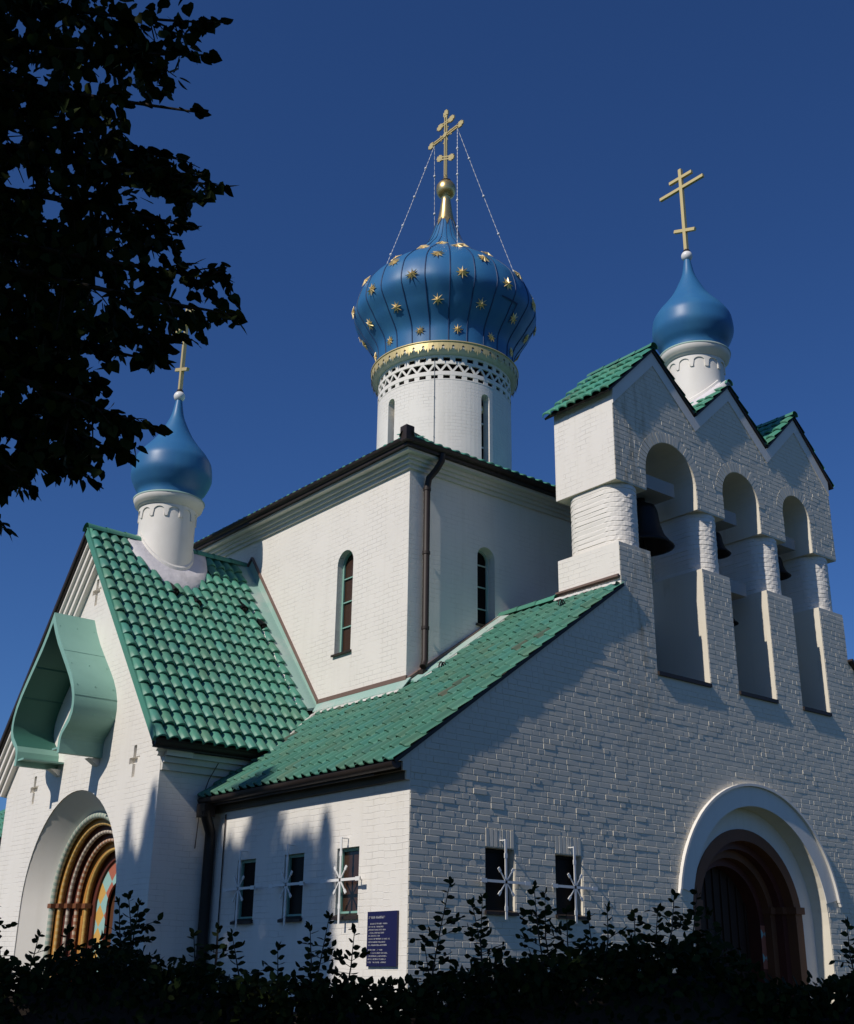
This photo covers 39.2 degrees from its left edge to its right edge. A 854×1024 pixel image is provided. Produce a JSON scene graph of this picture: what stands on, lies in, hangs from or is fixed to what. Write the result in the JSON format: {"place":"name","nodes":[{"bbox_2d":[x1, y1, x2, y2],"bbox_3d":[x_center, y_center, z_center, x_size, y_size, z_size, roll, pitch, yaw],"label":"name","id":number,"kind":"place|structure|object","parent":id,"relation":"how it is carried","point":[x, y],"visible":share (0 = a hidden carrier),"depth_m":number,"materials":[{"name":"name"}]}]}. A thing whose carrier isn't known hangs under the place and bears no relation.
{"place":"outdoors","nodes":[
{"label":"outdoors","id":0,"kind":"place"},
{"bbox_2d":[0,109,853,1018],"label":"church","id":1,"kind":"structure","parent":0,"point":[420,653],"depth_m":20.19,"materials":[{"name":"paint"}]},
{"bbox_2d":[222,850,256,927],"bbox_3d":[-2.668,5.524,17.549,0.237,1.085,0.880,17,-27,-36],"label":"window","id":2,"kind":"structure","parent":1,"relation":"in","point":[246,890],"depth_m":17.62,"materials":[{"name":"black glass"}]},
{"bbox_2d":[268,844,305,925],"bbox_3d":[-1.862,5.179,16.633,0.237,1.085,0.880,17,-27,-36],"label":"window","id":3,"kind":"structure","parent":1,"relation":"in","point":[293,887],"depth_m":16.70,"materials":[{"name":"black glass"}]},
{"bbox_2d":[320,837,361,923],"bbox_3d":[-1.048,4.830,15.709,0.237,1.085,0.880,17,-27,-36],"label":"window","id":4,"kind":"structure","parent":1,"relation":"in","point":[348,875],"depth_m":15.76,"materials":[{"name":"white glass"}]},
{"bbox_2d":[331,552,353,656],"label":"window","id":5,"kind":"structure","parent":1,"relation":"in","point":[346,610],"depth_m":21.24,"materials":[{"name":"black glass"}]},
{"bbox_2d":[366,910,398,966],"bbox_3d":[-0.553,5.284,14.845,0.034,0.646,0.603,17,-27,-36],"label":"notice board","id":6,"kind":"object","parent":1,"relation":"attached to","point":[382,935],"visible":0.99,"depth_m":14.81,"materials":[{"name":"blue metal"}]},
{"bbox_2d":[476,550,487,626],"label":"window","id":7,"kind":"structure","parent":1,"relation":"in","point":[482,563],"depth_m":21.09,"materials":[{"name":"black glass"}]},
{"bbox_2d":[481,839,530,919],"bbox_3d":[0.945,4.819,15.722,0.880,1.005,0.287,17,-27,-36],"label":"window","id":8,"kind":"structure","parent":1,"relation":"in","point":[496,878],"depth_m":15.78,"materials":[{"name":"black glass"}]},
{"bbox_2d":[552,846,597,922],"bbox_3d":[1.940,5.128,16.482,0.880,1.005,0.287,17,-27,-36],"label":"window","id":9,"kind":"structure","parent":1,"relation":"in","point":[566,887],"depth_m":16.55,"materials":[{"name":"black glass"}]},
{"bbox_2d":[636,474,674,556],"bbox_3d":[3.735,0.115,20.834,1.060,1.234,1.060,17,-27,-36],"label":"bell","id":10,"kind":"object","parent":1,"relation":"hanging from","point":[654,540],"visible":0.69,"depth_m":20.68,"materials":[{"name":"brown metal"}]},
{"bbox_2d":[715,509,736,559],"bbox_3d":[5.226,0.447,21.938,0.620,0.817,0.720,17,-27,-36],"label":"bell","id":11,"kind":"object","parent":1,"relation":"hanging from","point":[728,522],"visible":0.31,"depth_m":21.84,"materials":[{"name":"brown metal"}]},
{"bbox_2d":[730,579,746,625],"bbox_3d":[5.305,1.695,21.565,0.540,0.772,0.720,17,-27,-36],"label":"bell","id":12,"kind":"object","parent":1,"relation":"hanging from","point":[738,590],"visible":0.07,"depth_m":21.44,"materials":[{"name":"metal"}]},
{"bbox_2d":[777,536,794,580],"bbox_3d":[6.653,0.926,23.013,0.600,0.776,0.680,17,-27,-36],"label":"bell","id":13,"kind":"object","parent":1,"relation":"hanging from","point":[787,546],"visible":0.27,"depth_m":22.91,"materials":[{"name":"brown metal"}]},
{"bbox_2d":[0,0,853,810],"label":"sky","id":14,"kind":"structure","parent":0,"point":[579,116],"materials":[{"name":"blue"}]},
{"label":"ground","id":15,"kind":"structure","parent":0,"visible":0},
{"bbox_2d":[0,0,247,539],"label":"linden tree","id":16,"kind":"object","parent":15,"relation":"on","point":[64,260],"visible":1,"depth_m":6.81,"materials":[{"name":"green plant"}]},
{"bbox_2d":[0,876,853,1023],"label":"hedge","id":17,"kind":"object","parent":15,"relation":"on","point":[696,988],"visible":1,"depth_m":6.29,"materials":[{"name":"green plant"}]}
]}

